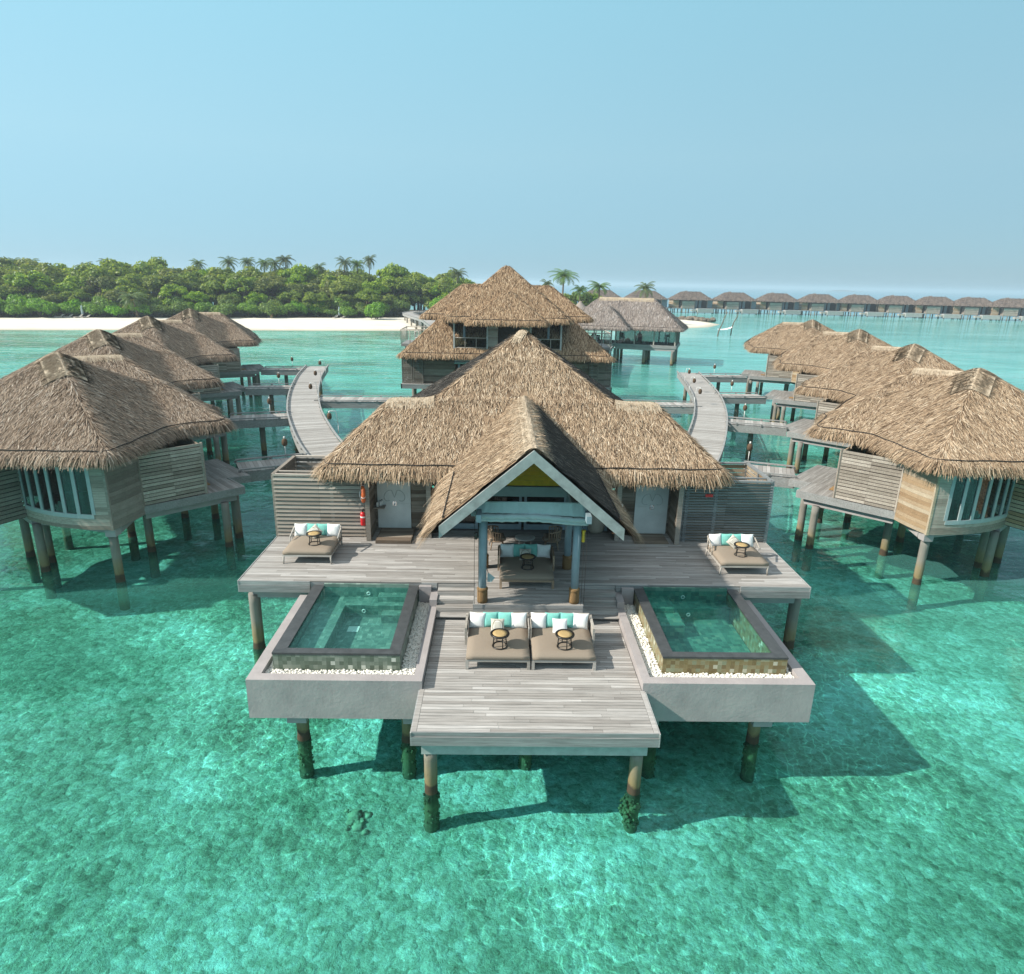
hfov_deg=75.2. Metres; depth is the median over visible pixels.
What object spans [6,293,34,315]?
shrub
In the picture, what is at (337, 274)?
broadleaf tree
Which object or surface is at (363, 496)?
lifebuoy
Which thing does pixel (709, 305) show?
curtain door
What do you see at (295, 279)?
broadleaf tree
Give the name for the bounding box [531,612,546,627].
pillow
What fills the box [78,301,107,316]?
shrub
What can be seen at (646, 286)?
palm tree
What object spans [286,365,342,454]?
jetty
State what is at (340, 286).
broadleaf tree
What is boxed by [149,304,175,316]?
shrub
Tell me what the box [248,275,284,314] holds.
broadleaf tree
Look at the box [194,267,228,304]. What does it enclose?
broadleaf tree
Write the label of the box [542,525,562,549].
armchair
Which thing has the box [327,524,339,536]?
pillow
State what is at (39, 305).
shrub
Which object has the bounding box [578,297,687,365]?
pavilion
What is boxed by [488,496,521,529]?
glass door
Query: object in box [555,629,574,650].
side table
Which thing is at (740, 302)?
overwater villa
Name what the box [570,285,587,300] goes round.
palm tree
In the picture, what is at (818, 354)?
water villa
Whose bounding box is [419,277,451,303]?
broadleaf tree
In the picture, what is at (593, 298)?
broadleaf tree
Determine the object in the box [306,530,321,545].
side table
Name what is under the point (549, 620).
pillow
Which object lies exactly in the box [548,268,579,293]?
palm tree
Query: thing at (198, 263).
palm tree
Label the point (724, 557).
daybed
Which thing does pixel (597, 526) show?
wicker basket
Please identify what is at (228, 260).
palm tree
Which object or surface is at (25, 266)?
broadleaf tree
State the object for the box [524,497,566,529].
glass door
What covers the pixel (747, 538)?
pillow
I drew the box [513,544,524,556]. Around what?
pillow
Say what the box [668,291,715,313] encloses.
overwater villa
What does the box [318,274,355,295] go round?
broadleaf tree
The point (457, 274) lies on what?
palm tree
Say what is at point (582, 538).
torch
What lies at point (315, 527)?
pillow
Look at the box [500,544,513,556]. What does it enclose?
pillow
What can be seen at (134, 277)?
broadleaf tree
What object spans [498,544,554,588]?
daybed
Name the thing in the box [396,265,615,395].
two storey villa
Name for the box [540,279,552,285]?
palm tree
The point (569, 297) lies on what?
broadleaf tree
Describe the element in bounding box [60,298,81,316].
shrub
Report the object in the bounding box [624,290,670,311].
overwater villa
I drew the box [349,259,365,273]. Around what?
palm tree
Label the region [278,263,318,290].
broadleaf tree
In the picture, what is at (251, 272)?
broadleaf tree
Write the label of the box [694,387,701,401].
lantern
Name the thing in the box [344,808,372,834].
coral head
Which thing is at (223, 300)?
shrub
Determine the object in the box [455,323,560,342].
window
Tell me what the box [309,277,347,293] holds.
broadleaf tree
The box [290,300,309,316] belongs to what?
shrub
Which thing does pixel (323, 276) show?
broadleaf tree
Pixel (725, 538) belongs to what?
pillow
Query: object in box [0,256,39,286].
broadleaf tree
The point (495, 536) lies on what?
armchair
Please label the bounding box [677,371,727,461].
jetty
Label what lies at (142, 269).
broadleaf tree
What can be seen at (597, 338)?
exercise machine
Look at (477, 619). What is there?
pillow
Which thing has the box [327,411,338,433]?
lantern
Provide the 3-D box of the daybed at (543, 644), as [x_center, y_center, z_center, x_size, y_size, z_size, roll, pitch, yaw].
[1.398,4.341,18.772,1.884,0.800,1.810,1,17,-1]
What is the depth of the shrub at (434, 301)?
202.25 m
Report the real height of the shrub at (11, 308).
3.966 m
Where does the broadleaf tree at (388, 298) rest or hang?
on the ground
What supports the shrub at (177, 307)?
on the ground
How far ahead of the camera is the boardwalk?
173.26 m
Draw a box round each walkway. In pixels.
[229,410,291,459]
[234,453,304,481]
[244,383,295,432]
[260,366,309,384]
[314,395,701,415]
[696,373,748,391]
[714,392,767,439]
[725,416,788,476]
[741,461,797,488]
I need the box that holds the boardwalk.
[402,310,435,331]
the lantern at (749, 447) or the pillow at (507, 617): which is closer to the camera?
the pillow at (507, 617)
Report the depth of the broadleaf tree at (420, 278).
215.26 m
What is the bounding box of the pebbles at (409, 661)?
[265,602,429,674]
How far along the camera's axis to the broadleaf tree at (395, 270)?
219.85 m
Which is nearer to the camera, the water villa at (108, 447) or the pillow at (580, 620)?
the pillow at (580, 620)
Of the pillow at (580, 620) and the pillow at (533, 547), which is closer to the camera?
the pillow at (580, 620)
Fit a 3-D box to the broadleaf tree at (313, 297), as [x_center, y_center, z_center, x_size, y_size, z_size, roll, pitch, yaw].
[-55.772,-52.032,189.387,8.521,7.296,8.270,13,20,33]
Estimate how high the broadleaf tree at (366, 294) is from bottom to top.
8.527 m
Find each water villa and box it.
[0,329,234,464]
[0,352,250,610]
[113,316,244,439]
[166,308,264,396]
[741,320,835,394]
[765,329,891,455]
[784,344,963,491]
[788,368,1023,609]
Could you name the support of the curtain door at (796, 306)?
in the overwater villa at (783, 303)
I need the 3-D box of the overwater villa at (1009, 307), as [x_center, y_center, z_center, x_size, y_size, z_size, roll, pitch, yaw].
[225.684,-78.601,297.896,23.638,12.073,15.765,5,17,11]
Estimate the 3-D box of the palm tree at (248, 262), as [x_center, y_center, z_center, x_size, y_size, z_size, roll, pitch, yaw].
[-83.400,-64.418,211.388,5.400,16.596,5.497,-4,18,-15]
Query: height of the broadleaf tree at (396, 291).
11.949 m
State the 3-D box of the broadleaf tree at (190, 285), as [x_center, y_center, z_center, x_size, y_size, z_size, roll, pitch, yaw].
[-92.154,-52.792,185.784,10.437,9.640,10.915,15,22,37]
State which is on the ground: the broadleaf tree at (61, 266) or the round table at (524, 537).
the broadleaf tree at (61, 266)
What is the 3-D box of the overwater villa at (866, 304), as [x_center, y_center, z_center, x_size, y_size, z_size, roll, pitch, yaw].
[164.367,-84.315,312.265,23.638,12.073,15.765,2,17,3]
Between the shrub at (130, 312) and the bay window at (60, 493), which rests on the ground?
the shrub at (130, 312)
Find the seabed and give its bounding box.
[0,418,1023,973]
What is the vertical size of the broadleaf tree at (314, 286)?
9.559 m
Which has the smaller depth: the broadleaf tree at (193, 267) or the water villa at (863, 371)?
the water villa at (863, 371)
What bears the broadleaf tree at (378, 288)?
on the ground
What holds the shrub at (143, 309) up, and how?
on the ground
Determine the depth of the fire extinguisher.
24.71 m
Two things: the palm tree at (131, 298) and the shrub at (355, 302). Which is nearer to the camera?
the palm tree at (131, 298)
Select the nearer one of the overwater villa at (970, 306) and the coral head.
the coral head
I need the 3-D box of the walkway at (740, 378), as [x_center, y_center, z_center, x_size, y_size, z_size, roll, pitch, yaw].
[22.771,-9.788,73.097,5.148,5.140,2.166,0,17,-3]
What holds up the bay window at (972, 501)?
in the water villa at (927, 456)
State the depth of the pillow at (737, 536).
23.73 m
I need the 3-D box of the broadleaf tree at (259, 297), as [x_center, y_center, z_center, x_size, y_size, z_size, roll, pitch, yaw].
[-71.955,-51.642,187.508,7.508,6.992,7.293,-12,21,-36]
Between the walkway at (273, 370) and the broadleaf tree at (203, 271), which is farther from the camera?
the broadleaf tree at (203, 271)
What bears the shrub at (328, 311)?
on the ground
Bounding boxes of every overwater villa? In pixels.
[237,329,810,833]
[581,289,619,301]
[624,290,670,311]
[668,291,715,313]
[712,291,758,313]
[755,293,801,314]
[798,293,843,315]
[838,294,883,316]
[873,295,922,317]
[911,296,961,318]
[947,297,1000,319]
[987,297,1023,320]
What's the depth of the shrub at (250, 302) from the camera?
183.84 m
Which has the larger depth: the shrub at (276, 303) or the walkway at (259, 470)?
the shrub at (276, 303)
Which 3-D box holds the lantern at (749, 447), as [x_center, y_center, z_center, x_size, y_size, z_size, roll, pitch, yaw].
[13.158,-1.948,36.856,0.310,1.170,0.302,1,17,-1]
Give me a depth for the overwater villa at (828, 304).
310.21 m
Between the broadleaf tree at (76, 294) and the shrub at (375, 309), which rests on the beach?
the shrub at (375, 309)
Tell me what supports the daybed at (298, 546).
on the overwater villa at (519, 433)
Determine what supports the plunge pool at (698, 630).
on the seabed
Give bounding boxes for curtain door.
[662,300,666,306]
[707,301,712,307]
[751,301,755,308]
[794,302,798,309]
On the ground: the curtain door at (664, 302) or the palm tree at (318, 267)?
the palm tree at (318, 267)
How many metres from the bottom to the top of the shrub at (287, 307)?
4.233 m
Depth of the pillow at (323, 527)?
23.88 m
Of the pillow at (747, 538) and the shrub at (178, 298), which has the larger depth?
the shrub at (178, 298)
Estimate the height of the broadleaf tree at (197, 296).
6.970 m
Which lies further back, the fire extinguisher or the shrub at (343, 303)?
the shrub at (343, 303)
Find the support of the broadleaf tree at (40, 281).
on the ground
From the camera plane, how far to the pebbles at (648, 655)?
18.22 m
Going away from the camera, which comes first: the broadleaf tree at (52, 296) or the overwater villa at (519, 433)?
the overwater villa at (519, 433)
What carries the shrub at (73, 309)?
on the ground
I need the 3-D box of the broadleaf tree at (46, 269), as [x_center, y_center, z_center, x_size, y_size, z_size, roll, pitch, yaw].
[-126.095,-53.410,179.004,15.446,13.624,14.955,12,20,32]
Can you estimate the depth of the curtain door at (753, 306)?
311.12 m
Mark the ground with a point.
(390, 314)
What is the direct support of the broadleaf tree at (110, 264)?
on the ground
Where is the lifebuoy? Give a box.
[359,484,365,502]
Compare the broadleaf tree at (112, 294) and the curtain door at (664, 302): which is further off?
the curtain door at (664, 302)
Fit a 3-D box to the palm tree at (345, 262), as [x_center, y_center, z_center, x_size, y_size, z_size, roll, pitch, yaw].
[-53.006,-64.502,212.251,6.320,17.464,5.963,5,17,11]
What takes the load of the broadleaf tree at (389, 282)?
on the ground
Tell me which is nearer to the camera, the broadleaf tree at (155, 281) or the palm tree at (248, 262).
the broadleaf tree at (155, 281)
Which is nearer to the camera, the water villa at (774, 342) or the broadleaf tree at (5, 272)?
the water villa at (774, 342)
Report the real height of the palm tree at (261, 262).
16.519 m
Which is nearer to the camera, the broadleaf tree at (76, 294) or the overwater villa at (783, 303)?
the broadleaf tree at (76, 294)
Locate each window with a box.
[16,467,95,518]
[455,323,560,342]
[943,476,1016,524]
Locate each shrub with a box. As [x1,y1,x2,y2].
[0,298,7,312]
[0,302,32,316]
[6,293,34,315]
[26,297,59,316]
[57,303,80,316]
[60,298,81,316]
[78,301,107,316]
[91,295,118,315]
[103,305,128,316]
[117,300,132,315]
[127,303,152,316]
[145,297,161,315]
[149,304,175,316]
[163,296,188,313]
[169,301,192,315]
[191,302,212,311]
[208,303,236,316]
[218,298,238,316]
[237,303,262,316]
[238,300,258,315]
[257,302,281,317]
[267,299,283,316]
[278,303,295,316]
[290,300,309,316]
[308,299,328,316]
[321,308,337,316]
[328,297,352,316]
[337,306,357,317]
[352,301,366,316]
[357,306,366,316]
[364,302,385,318]
[376,300,389,313]
[391,299,410,316]
[429,297,442,307]
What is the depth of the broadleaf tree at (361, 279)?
206.11 m
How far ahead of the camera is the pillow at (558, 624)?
19.03 m
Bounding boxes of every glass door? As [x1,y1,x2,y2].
[435,482,477,528]
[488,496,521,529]
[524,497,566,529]
[572,499,606,530]
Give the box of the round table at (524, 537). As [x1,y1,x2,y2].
[515,533,534,543]
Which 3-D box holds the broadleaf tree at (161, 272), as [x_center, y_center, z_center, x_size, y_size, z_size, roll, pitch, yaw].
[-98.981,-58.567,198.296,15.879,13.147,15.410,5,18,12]
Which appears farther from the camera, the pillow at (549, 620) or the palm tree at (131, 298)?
the palm tree at (131, 298)
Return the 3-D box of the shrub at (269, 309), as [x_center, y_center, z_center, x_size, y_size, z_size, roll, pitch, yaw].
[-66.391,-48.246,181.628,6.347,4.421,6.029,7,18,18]
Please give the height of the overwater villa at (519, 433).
11.344 m
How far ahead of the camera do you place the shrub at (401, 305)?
198.81 m
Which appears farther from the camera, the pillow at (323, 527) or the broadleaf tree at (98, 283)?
the broadleaf tree at (98, 283)
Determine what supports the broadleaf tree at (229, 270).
on the ground
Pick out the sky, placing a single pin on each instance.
(797, 144)
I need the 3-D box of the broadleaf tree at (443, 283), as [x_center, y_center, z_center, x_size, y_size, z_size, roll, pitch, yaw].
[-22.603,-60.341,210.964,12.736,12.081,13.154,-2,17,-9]
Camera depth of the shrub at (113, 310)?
168.73 m
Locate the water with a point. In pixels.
(363, 362)
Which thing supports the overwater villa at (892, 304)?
on the far seabed
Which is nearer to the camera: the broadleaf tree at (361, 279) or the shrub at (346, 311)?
the shrub at (346, 311)
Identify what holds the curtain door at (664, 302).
in the overwater villa at (660, 298)
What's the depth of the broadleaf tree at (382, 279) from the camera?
208.36 m
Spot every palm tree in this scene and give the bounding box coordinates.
[118,291,148,317]
[188,258,207,268]
[218,256,238,270]
[239,257,254,268]
[255,258,271,271]
[264,258,282,272]
[276,255,296,269]
[313,262,325,273]
[334,256,354,272]
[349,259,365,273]
[362,255,376,274]
[448,267,468,282]
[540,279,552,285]
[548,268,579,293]
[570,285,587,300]
[587,281,610,297]
[634,281,654,297]
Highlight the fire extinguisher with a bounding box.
[360,509,365,525]
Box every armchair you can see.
[488,524,505,549]
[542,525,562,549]
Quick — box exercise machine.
[591,334,599,343]
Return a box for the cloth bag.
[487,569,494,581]
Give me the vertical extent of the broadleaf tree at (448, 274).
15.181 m
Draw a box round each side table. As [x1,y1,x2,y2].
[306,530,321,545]
[490,628,509,649]
[520,553,535,569]
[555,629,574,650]
[734,542,749,557]
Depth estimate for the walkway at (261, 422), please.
45.88 m
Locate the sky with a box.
[0,0,1023,292]
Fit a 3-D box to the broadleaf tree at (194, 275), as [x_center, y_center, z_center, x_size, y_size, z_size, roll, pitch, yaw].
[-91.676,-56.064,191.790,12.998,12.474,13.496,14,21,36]
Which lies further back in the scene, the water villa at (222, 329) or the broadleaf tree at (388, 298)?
the broadleaf tree at (388, 298)
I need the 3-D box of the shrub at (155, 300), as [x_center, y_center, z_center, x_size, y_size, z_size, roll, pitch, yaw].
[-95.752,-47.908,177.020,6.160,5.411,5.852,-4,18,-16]
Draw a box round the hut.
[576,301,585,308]
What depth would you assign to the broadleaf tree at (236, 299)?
182.70 m
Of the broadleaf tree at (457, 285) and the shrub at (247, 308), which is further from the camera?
the broadleaf tree at (457, 285)
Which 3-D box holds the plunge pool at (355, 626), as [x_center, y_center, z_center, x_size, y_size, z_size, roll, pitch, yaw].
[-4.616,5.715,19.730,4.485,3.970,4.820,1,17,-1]
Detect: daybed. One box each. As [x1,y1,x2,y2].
[282,525,342,563]
[465,612,531,669]
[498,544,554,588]
[527,612,595,670]
[705,535,768,574]
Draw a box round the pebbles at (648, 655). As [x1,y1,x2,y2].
[624,604,794,677]
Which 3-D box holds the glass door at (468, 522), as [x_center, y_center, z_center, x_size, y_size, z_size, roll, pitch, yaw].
[-2.144,0.524,25.852,1.650,2.320,0.050,1,17,-1]
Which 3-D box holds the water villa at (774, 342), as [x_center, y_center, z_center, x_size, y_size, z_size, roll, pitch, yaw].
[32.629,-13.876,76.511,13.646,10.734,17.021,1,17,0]
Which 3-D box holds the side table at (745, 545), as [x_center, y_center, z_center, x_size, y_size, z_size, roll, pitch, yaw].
[7.887,2.162,22.870,0.536,0.403,0.536,-8,19,-26]
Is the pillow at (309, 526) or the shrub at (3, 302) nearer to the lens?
the pillow at (309, 526)
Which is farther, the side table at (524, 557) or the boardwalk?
the boardwalk
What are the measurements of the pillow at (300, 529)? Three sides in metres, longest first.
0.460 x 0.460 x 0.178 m
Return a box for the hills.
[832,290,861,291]
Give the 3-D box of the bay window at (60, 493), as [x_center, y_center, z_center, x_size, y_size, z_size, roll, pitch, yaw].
[-18.055,-0.031,26.087,3.756,2.335,0.367,6,18,16]
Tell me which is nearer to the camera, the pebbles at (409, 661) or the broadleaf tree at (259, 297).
the pebbles at (409, 661)
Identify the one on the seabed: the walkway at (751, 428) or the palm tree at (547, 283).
the walkway at (751, 428)
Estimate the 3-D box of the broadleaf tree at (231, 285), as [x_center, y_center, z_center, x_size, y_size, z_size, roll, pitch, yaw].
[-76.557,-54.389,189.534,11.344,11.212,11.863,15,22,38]
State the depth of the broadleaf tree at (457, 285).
211.43 m
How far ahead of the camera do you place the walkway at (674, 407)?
53.56 m
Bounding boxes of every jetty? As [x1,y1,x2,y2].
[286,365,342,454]
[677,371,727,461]
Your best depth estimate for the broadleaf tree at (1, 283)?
168.87 m
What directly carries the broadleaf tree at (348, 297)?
on the ground
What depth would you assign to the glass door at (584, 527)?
26.24 m
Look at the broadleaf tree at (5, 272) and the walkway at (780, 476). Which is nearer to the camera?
the walkway at (780, 476)
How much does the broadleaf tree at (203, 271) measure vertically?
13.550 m
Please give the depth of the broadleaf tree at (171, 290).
175.43 m
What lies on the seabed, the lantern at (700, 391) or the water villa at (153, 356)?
the water villa at (153, 356)
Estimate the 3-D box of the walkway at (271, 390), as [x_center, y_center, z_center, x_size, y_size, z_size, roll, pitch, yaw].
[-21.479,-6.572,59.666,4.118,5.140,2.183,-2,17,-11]
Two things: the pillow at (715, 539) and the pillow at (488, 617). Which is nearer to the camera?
the pillow at (488, 617)
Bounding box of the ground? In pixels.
[0,309,426,317]
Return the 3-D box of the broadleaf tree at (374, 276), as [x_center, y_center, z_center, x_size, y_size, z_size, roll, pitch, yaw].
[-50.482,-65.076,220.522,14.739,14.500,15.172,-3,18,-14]
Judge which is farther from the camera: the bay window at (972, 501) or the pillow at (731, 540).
the bay window at (972, 501)
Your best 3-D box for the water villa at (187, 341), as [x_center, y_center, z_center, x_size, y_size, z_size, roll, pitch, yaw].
[-30.279,-9.547,58.204,13.654,10.734,16.861,-3,18,-14]
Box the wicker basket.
[588,513,604,533]
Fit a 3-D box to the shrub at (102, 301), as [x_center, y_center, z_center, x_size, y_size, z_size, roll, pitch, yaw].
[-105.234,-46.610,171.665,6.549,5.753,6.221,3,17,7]
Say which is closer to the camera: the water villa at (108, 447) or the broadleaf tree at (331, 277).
the water villa at (108, 447)
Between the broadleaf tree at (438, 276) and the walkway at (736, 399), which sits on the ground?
the broadleaf tree at (438, 276)
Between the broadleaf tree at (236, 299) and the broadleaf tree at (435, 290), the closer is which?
the broadleaf tree at (236, 299)
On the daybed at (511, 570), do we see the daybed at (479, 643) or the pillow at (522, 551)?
the pillow at (522, 551)
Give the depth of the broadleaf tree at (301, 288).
191.78 m
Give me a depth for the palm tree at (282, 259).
208.95 m
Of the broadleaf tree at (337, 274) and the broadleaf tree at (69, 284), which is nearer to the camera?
the broadleaf tree at (69, 284)
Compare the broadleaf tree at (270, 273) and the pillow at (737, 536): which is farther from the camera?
the broadleaf tree at (270, 273)
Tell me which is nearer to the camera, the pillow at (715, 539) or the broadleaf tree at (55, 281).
the pillow at (715, 539)
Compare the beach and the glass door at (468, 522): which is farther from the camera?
the beach
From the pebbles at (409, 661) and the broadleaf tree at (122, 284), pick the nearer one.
the pebbles at (409, 661)
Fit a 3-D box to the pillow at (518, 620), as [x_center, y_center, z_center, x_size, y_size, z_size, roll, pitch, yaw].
[0.201,3.875,19.285,0.460,0.460,0.178,-1,-1,-1]
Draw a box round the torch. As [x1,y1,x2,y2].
[581,526,585,542]
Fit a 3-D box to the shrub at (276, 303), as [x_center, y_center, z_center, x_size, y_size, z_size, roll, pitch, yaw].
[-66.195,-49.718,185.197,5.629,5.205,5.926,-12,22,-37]
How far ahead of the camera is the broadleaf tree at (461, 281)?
216.10 m
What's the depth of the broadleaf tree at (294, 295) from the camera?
187.44 m
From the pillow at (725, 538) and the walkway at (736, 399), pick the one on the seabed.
the walkway at (736, 399)
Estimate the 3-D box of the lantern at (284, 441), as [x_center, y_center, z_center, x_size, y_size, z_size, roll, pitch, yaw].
[-12.226,-2.150,35.788,0.310,1.170,0.302,1,17,-1]
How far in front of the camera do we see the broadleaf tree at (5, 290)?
165.10 m
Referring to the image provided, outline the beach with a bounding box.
[0,318,719,330]
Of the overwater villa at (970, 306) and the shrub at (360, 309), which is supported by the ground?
the shrub at (360, 309)
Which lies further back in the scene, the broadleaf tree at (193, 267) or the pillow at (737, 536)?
the broadleaf tree at (193, 267)
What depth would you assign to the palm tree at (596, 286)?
203.31 m
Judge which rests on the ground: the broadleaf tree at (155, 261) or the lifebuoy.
the broadleaf tree at (155, 261)
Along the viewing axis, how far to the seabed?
17.48 m
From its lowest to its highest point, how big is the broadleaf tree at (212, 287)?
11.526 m
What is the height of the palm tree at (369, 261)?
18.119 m
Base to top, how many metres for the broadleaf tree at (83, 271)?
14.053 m
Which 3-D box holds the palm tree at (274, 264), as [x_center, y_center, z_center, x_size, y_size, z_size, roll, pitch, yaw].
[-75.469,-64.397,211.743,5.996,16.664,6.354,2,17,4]
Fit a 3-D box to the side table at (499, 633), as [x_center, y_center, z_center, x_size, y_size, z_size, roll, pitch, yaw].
[-0.334,4.176,18.209,0.536,0.403,0.536,-7,19,-24]
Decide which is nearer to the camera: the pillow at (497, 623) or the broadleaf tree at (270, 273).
the pillow at (497, 623)
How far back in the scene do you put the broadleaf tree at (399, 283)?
207.56 m
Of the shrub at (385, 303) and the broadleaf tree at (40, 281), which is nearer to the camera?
the broadleaf tree at (40, 281)
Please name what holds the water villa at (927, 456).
on the seabed
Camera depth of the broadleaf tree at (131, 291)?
173.55 m
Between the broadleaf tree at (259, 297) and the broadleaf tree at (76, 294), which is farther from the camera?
the broadleaf tree at (259, 297)
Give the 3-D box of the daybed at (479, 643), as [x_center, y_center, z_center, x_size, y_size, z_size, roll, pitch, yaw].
[-0.392,4.314,18.737,1.884,0.800,1.810,1,17,-1]
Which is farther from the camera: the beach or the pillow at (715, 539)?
the beach
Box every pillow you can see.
[294,523,306,535]
[307,523,317,530]
[307,524,322,537]
[317,523,326,535]
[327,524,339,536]
[469,612,485,626]
[483,612,497,626]
[491,618,504,630]
[498,612,512,626]
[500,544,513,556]
[511,612,526,627]
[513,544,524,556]
[519,549,530,559]
[525,544,536,556]
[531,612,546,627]
[537,544,550,557]
[545,612,559,626]
[552,618,566,632]
[559,612,573,627]
[572,613,587,629]
[709,533,721,546]
[719,533,730,545]
[726,535,740,548]
[731,534,740,540]
[741,534,752,546]
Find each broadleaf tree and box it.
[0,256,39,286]
[0,263,37,292]
[0,267,30,295]
[0,280,7,314]
[0,283,19,315]
[3,270,51,314]
[15,262,67,294]
[26,265,61,292]
[37,290,62,315]
[41,268,69,301]
[46,276,95,302]
[53,263,67,268]
[58,289,95,314]
[64,262,113,313]
[77,275,116,314]
[99,258,138,276]
[101,277,149,314]
[104,289,130,315]
[111,267,143,285]
[121,288,147,310]
[132,260,166,295]
[140,275,163,297]
[141,271,183,314]
[145,256,175,293]
[157,268,192,291]
[158,284,192,314]
[169,281,201,301]
[172,270,216,303]
[175,265,200,272]
[181,290,209,305]
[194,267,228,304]
[198,267,231,304]
[198,274,243,303]
[217,294,241,315]
[223,267,247,311]
[223,276,259,314]
[224,266,270,313]
[245,291,268,315]
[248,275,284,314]
[256,271,286,298]
[276,274,307,313]
[276,290,302,315]
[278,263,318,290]
[281,283,316,314]
[299,283,332,312]
[300,274,328,289]
[301,291,331,316]
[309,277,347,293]
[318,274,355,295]
[326,269,353,293]
[327,279,366,303]
[329,294,353,316]
[347,273,375,293]
[348,268,376,278]
[353,288,379,316]
[354,280,389,303]
[368,276,402,301]
[376,262,410,279]
[378,294,398,315]
[381,277,417,314]
[387,277,422,305]
[392,277,415,313]
[403,272,435,310]
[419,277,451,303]
[421,277,455,308]
[424,282,455,302]
[434,269,466,279]
[435,274,446,279]
[451,277,474,284]
[453,282,471,287]
[563,293,576,302]
[571,291,591,303]
[582,293,601,303]
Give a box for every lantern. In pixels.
[282,436,286,457]
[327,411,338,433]
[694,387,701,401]
[747,441,752,460]
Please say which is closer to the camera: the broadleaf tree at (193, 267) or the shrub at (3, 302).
the shrub at (3, 302)
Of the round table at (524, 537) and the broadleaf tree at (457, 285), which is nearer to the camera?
the round table at (524, 537)
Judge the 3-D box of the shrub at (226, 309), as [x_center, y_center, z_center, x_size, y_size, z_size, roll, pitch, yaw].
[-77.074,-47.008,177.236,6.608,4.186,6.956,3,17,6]
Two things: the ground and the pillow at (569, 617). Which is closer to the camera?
the pillow at (569, 617)
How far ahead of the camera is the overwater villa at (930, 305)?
303.30 m
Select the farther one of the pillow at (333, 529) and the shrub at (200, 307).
the shrub at (200, 307)
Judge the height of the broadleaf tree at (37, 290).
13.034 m
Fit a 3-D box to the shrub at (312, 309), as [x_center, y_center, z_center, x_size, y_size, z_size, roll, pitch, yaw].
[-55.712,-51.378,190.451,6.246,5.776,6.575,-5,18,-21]
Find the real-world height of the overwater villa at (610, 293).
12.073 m
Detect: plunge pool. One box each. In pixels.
[245,583,437,779]
[615,587,815,782]
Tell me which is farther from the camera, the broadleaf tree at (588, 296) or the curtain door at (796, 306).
the curtain door at (796, 306)

